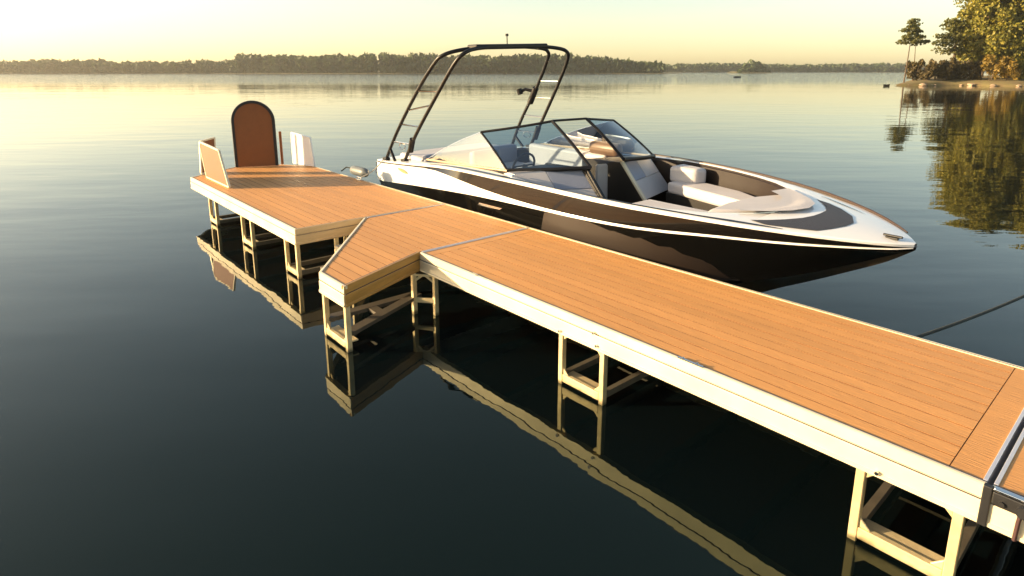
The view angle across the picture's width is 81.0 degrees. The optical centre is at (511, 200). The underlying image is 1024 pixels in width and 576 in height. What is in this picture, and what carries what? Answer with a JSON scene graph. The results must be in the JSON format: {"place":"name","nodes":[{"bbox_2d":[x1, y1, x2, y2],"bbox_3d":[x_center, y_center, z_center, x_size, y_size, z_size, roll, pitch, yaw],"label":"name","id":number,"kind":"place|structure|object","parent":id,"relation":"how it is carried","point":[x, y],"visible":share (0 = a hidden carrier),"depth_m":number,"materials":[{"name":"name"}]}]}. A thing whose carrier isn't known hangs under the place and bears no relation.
{"place":"outdoors","nodes":[
{"label":"outdoors","id":0,"kind":"place"},
{"bbox_2d":[0,0,971,64],"label":"sky","id":1,"kind":"structure","parent":0,"point":[790,32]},
{"bbox_2d":[0,71,985,73],"bbox_3d":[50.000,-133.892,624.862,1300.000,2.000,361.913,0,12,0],"label":"terrain","id":2,"kind":"structure","parent":0,"point":[368,73],"depth_m":455.76,"materials":[{"name":"green plant"}]},
{"bbox_2d":[0,52,667,73],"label":"woods","id":3,"kind":"object","parent":2,"relation":"on","point":[412,62],"visible":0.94,"depth_m":457.77,"materials":[{"name":"green plant"}]},
{"bbox_2d":[737,59,770,72],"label":"woods","id":4,"kind":"object","parent":2,"relation":"on","point":[754,66],"visible":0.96,"depth_m":545.02,"materials":[{"name":"green plant"}]},
{"bbox_2d":[665,62,927,71],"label":"woods","id":5,"kind":"object","parent":2,"relation":"on","point":[807,67],"visible":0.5,"depth_m":761.24,"materials":[{"name":"green plant"}]},
{"bbox_2d":[0,72,1023,575],"bbox_3d":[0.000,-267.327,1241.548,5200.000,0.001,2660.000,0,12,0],"label":"water","id":6,"kind":"structure","parent":0,"point":[188,386],"depth_m":5.12,"materials":[{"name":"blue liquid"}]},
{"bbox_2d":[190,164,1023,575],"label":"dock","id":7,"kind":"object","parent":6,"relation":"on","point":[938,424],"visible":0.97,"depth_m":4.25,"materials":[{"name":"brown wood"}]},
{"bbox_2d":[199,137,215,173],"bbox_3d":[-5.417,-0.807,10.684,0.035,0.627,0.358,6,14,26],"label":"end panel","id":8,"kind":"object","parent":7,"relation":"on","point":[211,141],"visible":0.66,"depth_m":10.62,"materials":[{"name":"beige"}]},
{"bbox_2d":[199,141,230,187],"bbox_3d":[-4.880,-0.610,9.824,0.035,0.608,1.461,-10,16,-40],"label":"side panel","id":9,"kind":"object","parent":7,"relation":"on","point":[214,165],"visible":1,"depth_m":9.79,"materials":[{"name":"wood"}]},
{"bbox_2d":[231,100,278,166],"bbox_3d":[-4.874,-1.269,11.348,0.768,1.244,0.052,-4,13,-16],"label":"arched panel","id":10,"kind":"object","parent":7,"relation":"on","point":[253,127],"visible":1,"depth_m":11.34,"materials":[{"name":"brown wood"}]},
{"bbox_2d":[278,131,283,163],"bbox_3d":[-4.482,-1.027,11.649,0.044,0.640,0.040,0,12,0],"label":"wooden post","id":11,"kind":"object","parent":7,"relation":"on","point":[281,147],"visible":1,"depth_m":11.63,"materials":[{"name":"brown wood"}]},
{"bbox_2d":[290,132,314,166],"bbox_3d":[-4.034,-0.999,11.568,0.647,0.627,0.036,8,15,33],"label":"side panel","id":12,"kind":"object","parent":7,"relation":"on","point":[302,149],"visible":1,"depth_m":11.56,"materials":[{"name":"white plastic"}]},
{"bbox_2d":[341,166,368,176],"bbox_3d":[-2.725,-0.527,10.527,0.778,0.163,0.186,12,17,43],"label":"fender","id":13,"kind":"object","parent":7,"relation":"attached to","point":[358,171],"visible":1,"depth_m":10.37,"materials":[{"name":"grey plastic"}]},
{"bbox_2d":[915,295,1023,337],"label":"mooring rope","id":14,"kind":"object","parent":7,"relation":"attached to","point":[968,318],"visible":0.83,"depth_m":4.77,"materials":[{"name":"grey fabric"}]},
{"bbox_2d":[375,34,916,292],"bbox_3d":[0.700,-0.733,8.435,2.667,3.230,8.980,-11,16,-34],"label":"motorboat","id":15,"kind":"object","parent":6,"relation":"on","point":[612,185],"visible":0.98,"depth_m":6.94,"materials":[{"name":"black"}]},
{"bbox_2d":[595,164,607,198],"bbox_3d":[1.206,-0.239,8.096,0.186,0.523,0.069,-3,13,-15],"label":"walkthrough door","id":16,"kind":"structure","parent":15,"relation":"in","point":[601,170],"depth_m":8.05,"materials":[{"name":"white plastic"}]},
{"bbox_2d":[896,75,1023,85],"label":"shore","id":17,"kind":"structure","parent":0,"point":[984,81],"depth_m":97.09,"materials":[{"name":"brown soil"}]},
{"bbox_2d":[895,18,926,82],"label":"pine tree","id":18,"kind":"object","parent":17,"relation":"on","point":[908,38],"visible":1,"depth_m":97.19,"materials":[{"name":"green plant"}]},
{"bbox_2d":[905,58,925,80],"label":"shrub","id":19,"kind":"object","parent":17,"relation":"on","point":[913,72],"visible":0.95,"depth_m":99.66,"materials":[{"name":"green plant"}]},
{"bbox_2d":[903,29,930,80],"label":"pine tree","id":20,"kind":"object","parent":17,"relation":"on","point":[928,41],"visible":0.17,"depth_m":99.30,"materials":[{"name":"green plant"}]},
{"bbox_2d":[920,61,937,79],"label":"shrub","id":21,"kind":"object","parent":17,"relation":"on","point":[930,69],"visible":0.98,"depth_m":98.30,"materials":[{"name":"green plant"}]},
{"bbox_2d":[928,59,945,79],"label":"shrub","id":22,"kind":"object","parent":17,"relation":"on","point":[941,71],"visible":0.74,"depth_m":98.29,"materials":[{"name":"green plant"}]},
{"bbox_2d":[936,57,957,79],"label":"shrub","id":23,"kind":"object","parent":17,"relation":"on","point":[950,65],"visible":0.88,"depth_m":98.09,"materials":[{"name":"green plant"}]},
{"bbox_2d":[931,17,968,57],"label":"pine tree","id":24,"kind":"object","parent":17,"relation":"on","point":[956,26],"visible":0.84,"depth_m":100.27,"materials":[{"name":"green plant"}]},
{"bbox_2d":[946,63,961,79],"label":"shrub","id":25,"kind":"object","parent":17,"relation":"on","point":[952,76],"visible":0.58,"depth_m":99.23,"materials":[{"name":"green plant"}]},
{"bbox_2d":[944,0,983,76],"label":"broadleaf tree","id":26,"kind":"object","parent":17,"relation":"on","point":[965,5],"visible":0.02,"depth_m":108.62,"materials":[{"name":"green plant"}]},
{"bbox_2d":[954,60,974,79],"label":"shrub","id":27,"kind":"object","parent":17,"relation":"on","point":[963,71],"visible":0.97,"depth_m":98.67,"materials":[{"name":"green plant"}]},
{"bbox_2d":[966,60,982,79],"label":"shrub","id":28,"kind":"object","parent":17,"relation":"on","point":[975,68],"visible":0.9,"depth_m":98.29,"materials":[{"name":"green plant"}]},
{"bbox_2d":[955,0,1016,74],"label":"broadleaf tree","id":29,"kind":"object","parent":17,"relation":"on","point":[983,32],"visible":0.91,"depth_m":96.89,"materials":[{"name":"green plant"}]},
{"bbox_2d":[980,53,1007,80],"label":"shrub","id":30,"kind":"object","parent":17,"relation":"on","point":[990,65],"visible":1,"depth_m":95.84,"materials":[{"name":"yellow plant"}]},
{"bbox_2d":[980,0,1023,78],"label":"broadleaf tree","id":31,"kind":"object","parent":17,"relation":"on","point":[1016,43],"visible":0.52,"depth_m":95.48,"materials":[{"name":"green plant"}]},
{"bbox_2d":[998,56,1021,79],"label":"shrub","id":32,"kind":"object","parent":17,"relation":"on","point":[1009,67],"visible":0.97,"depth_m":94.96,"materials":[{"name":"brown plant"}]},
{"bbox_2d":[1011,58,1023,79],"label":"shrub","id":33,"kind":"object","parent":17,"relation":"on","point":[1020,62],"visible":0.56,"depth_m":95.66,"materials":[{"name":"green plant"}]},
{"label":"dock cleat","id":34,"kind":"object","parent":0,"visible":0},
{"bbox_2d":[361,160,382,177],"bbox_3d":[-2.415,-0.561,10.326,0.021,0.244,0.705,6,13,25],"label":"mooring rope","id":35,"kind":"object","parent":34,"relation":"attached to","point":[372,170],"visible":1,"depth_m":10.33,"materials":[{"name":"beige fabric"}]}
]}

